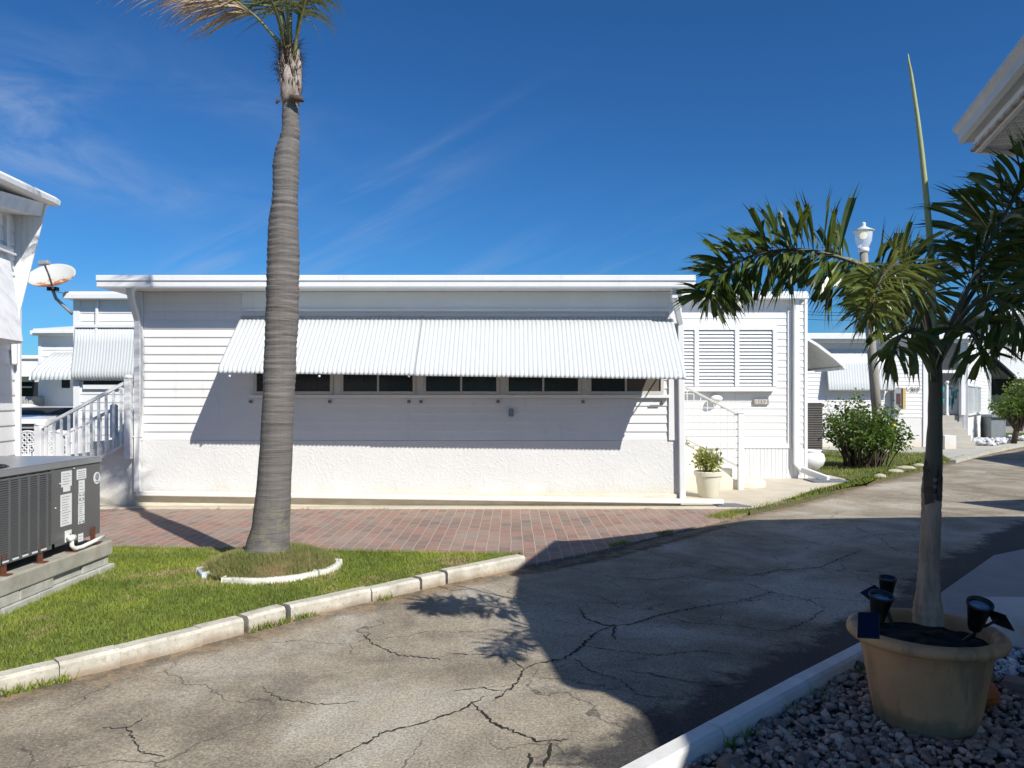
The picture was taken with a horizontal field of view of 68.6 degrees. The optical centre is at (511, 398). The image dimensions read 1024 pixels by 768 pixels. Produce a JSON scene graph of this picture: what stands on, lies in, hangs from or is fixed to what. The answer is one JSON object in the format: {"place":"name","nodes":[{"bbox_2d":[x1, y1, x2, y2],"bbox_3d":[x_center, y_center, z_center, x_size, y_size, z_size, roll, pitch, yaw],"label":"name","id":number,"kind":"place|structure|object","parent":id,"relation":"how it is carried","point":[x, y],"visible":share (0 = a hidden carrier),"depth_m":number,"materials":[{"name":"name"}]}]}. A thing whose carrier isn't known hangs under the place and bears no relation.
{"place":"outdoors","nodes":[
{"label":"outdoors","id":0,"kind":"place"},
{"bbox_2d":[22,355,37,396],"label":"house","id":1,"kind":"structure","parent":0,"point":[29,366],"depth_m":26.65,"materials":[{"name":"white paint"}]},
{"bbox_2d":[0,544,523,670],"bbox_3d":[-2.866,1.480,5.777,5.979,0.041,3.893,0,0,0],"label":"grass","id":2,"kind":"structure","parent":0,"point":[150,558],"depth_m":5.66,"materials":[{"name":"green plant"}]},
{"bbox_2d":[0,171,60,455],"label":"neighbour home","id":3,"kind":"object","parent":2,"relation":"on","point":[23,206],"visible":0.85,"depth_m":7.66,"materials":[{"name":"white paint"}]},
{"bbox_2d":[0,216,16,255],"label":"window frame","id":4,"kind":"structure","parent":3,"relation":"in","point":[5,248],"depth_m":7.58,"materials":[{"name":"white paint"}]},
{"bbox_2d":[0,540,114,614],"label":"block base","id":5,"kind":"object","parent":2,"relation":"on","point":[27,582],"visible":0.84,"depth_m":5.74,"materials":[{"name":"concrete"}]},
{"bbox_2d":[0,456,104,575],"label":"air conditioner","id":6,"kind":"object","parent":5,"relation":"on","point":[47,503],"visible":1,"depth_m":5.79,"materials":[{"name":"grey metal"}]},
{"bbox_2d":[196,567,209,577],"bbox_3d":[-2.603,1.483,6.312,0.078,0.100,0.248,0,0,-33],"label":"edging stone","id":7,"kind":"object","parent":2,"relation":"on","point":[202,574],"visible":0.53,"depth_m":6.24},
{"bbox_2d":[221,569,318,584],"bbox_3d":[-1.972,1.483,6.124,0.772,0.101,0.185,0,0,-16],"label":"edging stone","id":8,"kind":"object","parent":2,"relation":"on","point":[242,580],"visible":0.57,"depth_m":6.06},
{"bbox_2d":[315,558,341,575],"bbox_3d":[-1.574,1.480,6.492,0.110,0.105,0.444,0,0,12],"label":"edging stone","id":9,"kind":"object","parent":2,"relation":"on","point":[333,567],"visible":0.57,"depth_m":6.44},
{"bbox_2d":[83,509,748,567],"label":"brick paving","id":10,"kind":"structure","parent":0,"point":[536,537],"depth_m":8.87,"materials":[{"name":"red brick"}]},
{"bbox_2d":[100,475,844,508],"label":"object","id":11,"kind":"structure","parent":0,"point":[774,489],"depth_m":10.65,"materials":[{"name":"beige concrete"}]},
{"bbox_2d":[85,440,134,504],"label":"stair side wall","id":12,"kind":"structure","parent":11,"relation":"on","point":[116,478],"depth_m":10.70,"materials":[{"name":"white paint"}]},
{"bbox_2d":[34,374,132,458],"bbox_3d":[-6.053,0.604,10.600,1.385,1.893,0.117,0,0,0],"label":"stair railing","id":13,"kind":"object","parent":12,"relation":"on","point":[126,383],"visible":0.87,"depth_m":10.59,"materials":[{"name":"white paint"}]},
{"bbox_2d":[63,275,845,504],"bbox_3d":[-0.983,-0.235,14.211,14.938,3.570,8.778,0,0,0],"label":"mobile home","id":14,"kind":"object","parent":11,"relation":"on","point":[490,390],"visible":0.96,"depth_m":10.70,"materials":[{"name":"white paint"}]},
{"bbox_2d":[28,260,75,314],"bbox_3d":[-8.394,-2.081,13.791,0.773,0.979,1.267,0,0,-43],"label":"satellite dish","id":15,"kind":"object","parent":14,"relation":"attached to","point":[48,274],"visible":0.94,"depth_m":14.07,"materials":[{"name":"grey metal"}]},
{"bbox_2d":[83,380,133,384],"bbox_3d":[-6.612,-0.322,14.288,3.096,0.115,0.025,0,0,0],"label":"rear window pane","id":16,"kind":"structure","parent":14,"relation":"in","point":[85,382],"depth_m":14.27,"materials":[{"name":"black glass"}]},
{"bbox_2d":[253,373,333,394],"bbox_3d":[-3.114,-0.479,10.700,1.134,0.843,0.060,0,0,0],"label":"window","id":17,"kind":"structure","parent":14,"relation":"in","point":[306,384],"depth_m":10.70,"materials":[{"name":"glass"}]},
{"bbox_2d":[340,374,415,394],"bbox_3d":[-1.908,-0.479,10.700,1.077,0.843,0.060,0,0,0],"label":"window","id":18,"kind":"structure","parent":14,"relation":"in","point":[349,384],"depth_m":10.70,"materials":[{"name":"glass"}]},
{"bbox_2d":[423,376,499,394],"bbox_3d":[-0.724,-0.479,10.700,1.091,0.843,0.060,0,0,0],"label":"window","id":19,"kind":"structure","parent":14,"relation":"in","point":[432,385],"depth_m":10.70,"materials":[{"name":"glass"}]},
{"bbox_2d":[505,377,580,394],"bbox_3d":[0.446,-0.479,10.700,1.077,0.843,0.060,0,0,0],"label":"window","id":20,"kind":"structure","parent":14,"relation":"in","point":[513,385],"depth_m":10.70,"materials":[{"name":"glass"}]},
{"bbox_2d":[588,378,663,394],"bbox_3d":[1.623,-0.479,10.700,1.077,0.843,0.060,0,0,0],"label":"window","id":21,"kind":"structure","parent":14,"relation":"in","point":[596,386],"depth_m":10.70,"materials":[{"name":"glass"}]},
{"bbox_2d":[693,470,722,497],"bbox_3d":[3.032,1.320,11.580,0.450,0.400,0.450,0,0,0],"label":"plant pot","id":22,"kind":"object","parent":11,"relation":"on","point":[708,484],"visible":0.95,"depth_m":11.43,"materials":[{"name":"beige plastic"}]},
{"bbox_2d":[689,446,724,471],"bbox_3d":[3.060,0.951,11.592,0.509,0.448,0.612,0,0,45],"label":"potted shrub","id":23,"kind":"object","parent":22,"relation":"in","point":[705,459],"visible":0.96,"depth_m":11.51,"materials":[{"name":"green plant"}]},
{"bbox_2d":[685,443,736,488],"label":"stair side wall","id":24,"kind":"structure","parent":11,"relation":"on","point":[728,481],"depth_m":12.55,"materials":[{"name":"beige paint"}]},
{"bbox_2d":[684,385,744,489],"bbox_3d":[3.290,0.612,12.510,1.154,1.817,0.110,0,0,0],"label":"railing","id":25,"kind":"object","parent":11,"relation":"on","point":[740,450],"visible":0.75,"depth_m":12.50,"materials":[{"name":"metal"}]},
{"bbox_2d":[685,435,746,481],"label":"cream stairs","id":26,"kind":"structure","parent":11,"relation":"on","point":[727,470],"depth_m":12.62,"materials":[{"name":"paint"}]},
{"bbox_2d":[714,503,750,506],"bbox_3d":[3.120,1.512,10.650,0.460,0.013,0.300,0,0,0],"label":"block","id":27,"kind":"object","parent":11,"relation":"on","point":[729,505],"visible":0.86,"depth_m":10.55,"materials":[{"name":"white concrete"}]},
{"bbox_2d":[744,477,765,488],"bbox_3d":[4.000,1.455,12.950,0.720,0.130,0.720,0,0,0],"label":"bottom step","id":28,"kind":"object","parent":11,"relation":"on","point":[754,483],"visible":0.5,"depth_m":12.63,"materials":[{"name":"beige paint"}]},
{"bbox_2d":[803,478,846,481],"bbox_3d":[5.783,1.504,13.782,0.670,0.018,0.500,0,0,0],"label":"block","id":29,"kind":"object","parent":11,"relation":"on","point":[819,480],"visible":0.86,"depth_m":13.67,"materials":[{"name":"grey concrete"}]},
{"bbox_2d":[0,447,1023,767],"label":"road","id":30,"kind":"structure","parent":0,"point":[212,705],"depth_m":4.50,"materials":[{"name":"grey asphalt"}]},
{"bbox_2d":[22,430,44,455],"bbox_3d":[-8.333,1.049,12.685,0.598,1.004,0.470,0,0,0],"label":"lattice screen","id":31,"kind":"object","parent":30,"relation":"on","point":[28,444],"visible":0.23,"depth_m":12.89,"materials":[{"name":"white paint"}]},
{"bbox_2d":[22,404,72,455],"bbox_3d":[-10.682,0.840,17.499,2.436,1.420,4.721,0,0,0],"label":"parked car","id":32,"kind":"object","parent":30,"relation":"on","point":[32,414],"visible":0.06,"depth_m":16.08,"materials":[{"name":"white paint"}]},
{"bbox_2d":[33,430,71,455],"bbox_3d":[-7.951,1.055,12.985,0.426,0.991,0.470,0,0,0],"label":"garden chair","id":33,"kind":"object","parent":30,"relation":"on","point":[49,444],"visible":0.24,"depth_m":13.19,"materials":[{"name":"white paint"}]},
{"bbox_2d":[56,404,117,455],"bbox_3d":[-6.743,0.816,11.900,0.977,1.467,0.117,0,0,0],"label":"stair railing","id":34,"kind":"object","parent":30,"relation":"on","point":[87,422],"visible":0.46,"depth_m":11.89,"materials":[{"name":"white metal"}]},
{"bbox_2d":[70,438,133,455],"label":"stucco stairs","id":35,"kind":"structure","parent":30,"relation":"on","point":[95,445],"depth_m":10.76,"materials":[{"name":"white paint"}]},
{"bbox_2d":[0,554,524,694],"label":"lawn kerb","id":36,"kind":"structure","parent":30,"relation":"on","point":[96,660],"depth_m":4.87,"materials":[{"name":"white concrete"}]},
{"bbox_2d":[101,503,1012,767],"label":"road crack","id":37,"kind":"object","parent":30,"relation":"on","point":[547,758],"visible":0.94,"depth_m":4.27,"materials":[{"name":"asphalt"}]},
{"bbox_2d":[621,642,863,767],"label":"white kerb","id":38,"kind":"structure","parent":30,"relation":"on","point":[709,738],"depth_m":3.46,"materials":[{"name":"white concrete"}]},
{"bbox_2d":[949,443,1023,462],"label":"kerb","id":39,"kind":"structure","parent":30,"relation":"on","point":[972,456],"depth_m":20.54,"materials":[{"name":"concrete"}]},
{"bbox_2d":[953,35,1023,156],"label":"roof eave","id":40,"kind":"object","parent":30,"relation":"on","point":[995,107],"visible":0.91,"depth_m":4.55,"materials":[{"name":"white paint"}]},
{"bbox_2d":[0,0,1023,354],"label":"sky","id":41,"kind":"structure","parent":0,"point":[438,137],"materials":[{"name":"blue"}]},
{"bbox_2d":[749,450,950,514],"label":"verge grass","id":42,"kind":"structure","parent":0,"point":[836,457],"depth_m":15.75,"materials":[{"name":"green plant"}]},
{"bbox_2d":[0,455,963,751],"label":"verge weeds","id":43,"kind":"object","parent":42,"relation":"on","point":[724,513],"visible":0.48,"depth_m":5.04,"materials":[{"name":"green plant"}]},
{"bbox_2d":[808,401,823,467],"bbox_3d":[6.513,0.784,16.500,0.440,1.433,0.640,0,0,0],"label":"condenser unit","id":44,"kind":"object","parent":42,"relation":"on","point":[814,425],"visible":0.48,"depth_m":16.20,"materials":[{"name":"paint"}]},
{"bbox_2d":[808,449,825,470],"bbox_3d":[6.266,1.295,15.759,0.600,0.440,0.600,0,0,0],"label":"urn","id":45,"kind":"object","parent":42,"relation":"on","point":[816,459],"visible":0.56,"depth_m":15.52,"materials":[{"name":"white paint"}]},
{"bbox_2d":[852,222,885,459],"bbox_3d":[8.819,-1.396,18.500,0.808,5.912,0.510,0,0,0],"label":"lamp post","id":46,"kind":"object","parent":42,"relation":"on","point":[863,230],"visible":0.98,"depth_m":18.41,"materials":[{"name":"white metal"}]},
{"bbox_2d":[822,387,919,468],"bbox_3d":[7.705,0.646,16.444,2.147,1.777,2.168,0,0,35],"label":"hibiscus shrub","id":47,"kind":"object","parent":42,"relation":"on","point":[853,432],"visible":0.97,"depth_m":16.25,"materials":[{"name":"green plant"}]},
{"bbox_2d":[874,474,885,477],"bbox_3d":[7.087,1.500,14.444,0.235,0.114,0.149,0,0,0],"label":"rock","id":48,"kind":"object","parent":42,"relation":"on","point":[881,475],"visible":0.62,"depth_m":14.39,"materials":[{"name":"beige stone"}]},
{"bbox_2d":[887,469,903,472],"bbox_3d":[7.864,1.500,15.399,0.368,0.115,0.211,0,0,0],"label":"rock","id":49,"kind":"object","parent":42,"relation":"on","point":[894,470],"visible":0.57,"depth_m":15.34,"materials":[{"name":"beige stone"}]},
{"bbox_2d":[894,465,914,468],"bbox_3d":[8.475,1.500,16.144,0.454,0.116,0.291,0,0,0],"label":"rock","id":50,"kind":"object","parent":42,"relation":"on","point":[904,467],"visible":0.59,"depth_m":16.07,"materials":[{"name":"beige stone"}]},
{"bbox_2d":[685,650,1023,767],"bbox_3d":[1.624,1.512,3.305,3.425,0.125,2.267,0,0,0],"label":"gravel","id":51,"kind":"structure","parent":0,"point":[998,742],"depth_m":3.29,"materials":[{"name":"grey gravel"}]},
{"bbox_2d":[846,608,1011,740],"bbox_3d":[1.945,1.296,3.530,0.682,0.448,0.682,0,0,0],"label":"ceramic pot","id":52,"kind":"object","parent":51,"relation":"on","point":[930,682],"visible":0.82,"depth_m":3.33,"materials":[{"name":"beige ceramic"}]},
{"bbox_2d":[672,54,1023,626],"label":"foxtail palm","id":53,"kind":"object","parent":52,"relation":"in","point":[895,301],"visible":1,"depth_m":3.52,"materials":[{"name":"green plant"}]},
{"bbox_2d":[857,589,894,638],"bbox_3d":[1.615,1.003,3.318,0.108,0.264,0.336,0,0,40],"label":"solar spotlight","id":54,"kind":"object","parent":52,"relation":"in","point":[871,621],"visible":0.98,"depth_m":3.27,"materials":[{"name":"black plastic"}]},
{"bbox_2d":[860,574,896,628],"bbox_3d":[1.822,1.002,3.710,0.104,0.262,0.157,0,0,-20],"label":"solar spotlight","id":55,"kind":"object","parent":52,"relation":"in","point":[887,582],"visible":0.71,"depth_m":3.67,"materials":[{"name":"black plastic"}]},
{"bbox_2d":[962,595,1014,640],"bbox_3d":[2.167,1.023,3.427,0.178,0.226,0.139,0,0,0],"label":"solar spotlight","id":56,"kind":"object","parent":52,"relation":"in","point":[980,610],"visible":0.99,"depth_m":3.42,"materials":[{"name":"black plastic"}]},
{"bbox_2d":[985,682,999,708],"bbox_3d":[2.301,1.450,3.703,0.186,0.155,0.166,0,0,0],"label":"orange stone","id":57,"kind":"object","parent":51,"relation":"on","point":[993,698],"visible":0.19,"depth_m":3.64,"materials":[{"name":"orange stone"}]},
{"bbox_2d":[991,670,994,682],"bbox_3d":[2.460,1.475,4.020,0.106,0.072,0.200,0,0,-42],"label":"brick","id":58,"kind":"object","parent":51,"relation":"on","point":[993,677],"visible":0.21,"depth_m":3.96,"materials":[{"name":"grey brick"}]},
{"bbox_2d":[985,597,1023,649],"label":"white step","id":59,"kind":"object","parent":51,"relation":"on","point":[1011,609],"visible":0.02,"depth_m":4.65,"materials":[{"name":"white concrete"}]},
{"bbox_2d":[1003,674,1023,693],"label":"brick","id":60,"kind":"object","parent":51,"relation":"on","point":[1013,683],"visible":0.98,"depth_m":3.85,"materials":[{"name":"grey brick"}]},
{"bbox_2d":[808,312,909,320],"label":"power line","id":61,"kind":"object","parent":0,"point":[835,315],"visible":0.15,"depth_m":60.49,"materials":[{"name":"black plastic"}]},
{"bbox_2d":[822,441,1023,458],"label":"path","id":62,"kind":"structure","parent":0,"point":[952,453],"depth_m":22.50,"materials":[{"name":"grey concrete"}]},
{"bbox_2d":[808,333,990,446],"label":"numbered house","id":63,"kind":"structure","parent":62,"relation":"on","point":[911,398],"depth_m":23.80,"materials":[{"name":"white paint"}]},
{"bbox_2d":[968,386,973,412],"bbox_3d":[15.318,0.020,25.044,0.015,0.900,2.141,0,0,37],"label":"jalousie window","id":64,"kind":"structure","parent":63,"relation":"in","point":[970,389],"depth_m":24.92,"materials":[{"name":"white glass"}]},
{"bbox_2d":[977,387,980,411],"bbox_3d":[16.698,0.020,26.887,0.015,0.900,2.144,0,0,37],"label":"jalousie window","id":65,"kind":"structure","parent":63,"relation":"in","point":[978,389],"depth_m":27.01,"materials":[{"name":"white glass"}]},
{"bbox_2d":[943,415,974,447],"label":"porch steps","id":66,"kind":"structure","parent":62,"relation":"on","point":[952,425],"depth_m":23.49,"materials":[{"name":"grey concrete"}]},
{"bbox_2d":[943,381,958,414],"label":"picket gate","id":67,"kind":"structure","parent":66,"relation":"on","point":[950,401],"depth_m":24.10,"materials":[{"name":"white paint"}]},
{"bbox_2d":[971,435,1023,445],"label":"white rocks","id":68,"kind":"object","parent":62,"relation":"on","point":[987,441],"visible":0.91,"depth_m":24.49,"materials":[{"name":"white stone"}]},
{"bbox_2d":[943,435,955,448],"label":"step block","id":69,"kind":"structure","parent":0,"point":[949,441],"depth_m":22.55,"materials":[{"name":"white paint"}]},
{"bbox_2d":[941,549,1023,617],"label":"walkway","id":70,"kind":"structure","parent":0,"point":[1000,575],"depth_m":6.14,"materials":[{"name":"grey concrete"}]},
{"bbox_2d":[994,647,1023,678],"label":"white gravel","id":71,"kind":"structure","parent":0,"point":[1012,665],"depth_m":4.22,"materials":[{"name":"white gravel"}]},
{"bbox_2d":[1006,433,1023,440],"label":"lawn","id":72,"kind":"structure","parent":0,"point":[1019,435],"depth_m":31.36,"materials":[{"name":"green plant"}]},
{"bbox_2d":[885,310,1023,432],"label":"awning house","id":73,"kind":"structure","parent":72,"relation":"on","point":[1011,371],"depth_m":32.90,"materials":[{"name":"white paint"}]},
{"bbox_2d":[981,414,1005,437],"bbox_3d":[17.903,1.065,28.100,0.626,0.930,1.200,0,0,0],"label":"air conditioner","id":74,"kind":"object","parent":72,"relation":"on","point":[992,426],"visible":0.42,"depth_m":27.60,"materials":[{"name":"grey metal"}]},
{"bbox_2d":[987,372,1023,443],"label":"tree","id":75,"kind":"object","parent":72,"relation":"on","point":[1013,405],"visible":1,"depth_m":25.43,"materials":[{"name":"green plant"}]},
{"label":"mound","id":76,"kind":"structure","parent":0,"visible":0},
{"bbox_2d":[98,0,343,554],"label":"tall palm","id":77,"kind":"object","parent":76,"relation":"on","point":[270,530],"visible":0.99,"depth_m":6.51,"materials":[{"name":"grey plant"}]},
{"bbox_2d":[194,541,342,580],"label":"mound grass","id":78,"kind":"structure","parent":76,"relation":"on","point":[297,558],"depth_m":6.33,"materials":[{"name":"green plant"}]},
{"bbox_3d":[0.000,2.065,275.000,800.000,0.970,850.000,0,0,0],"label":"ground","id":79,"kind":"structure","parent":0,"visible":0},
{"bbox_2d":[29,326,72,405],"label":"white house","id":80,"kind":"structure","parent":79,"relation":"on","point":[51,373],"depth_m":19.48,"materials":[{"name":"paint"}]},
{"bbox_2d":[22,397,43,405],"bbox_3d":[-12.340,0.450,19.240,0.370,1.001,0.520,0,0,0],"label":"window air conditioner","id":81,"kind":"object","parent":80,"relation":"attached to","point":[37,401],"depth_m":19.09,"materials":[{"name":"white metal"}]},
{"bbox_2d":[62,380,69,387],"bbox_3d":[-11.596,-0.396,19.490,0.208,0.247,0.020,0,0,0],"label":"window pane","id":82,"kind":"structure","parent":80,"relation":"in","point":[65,383],"depth_m":19.48,"materials":[{"name":"black glass"}]}
]}

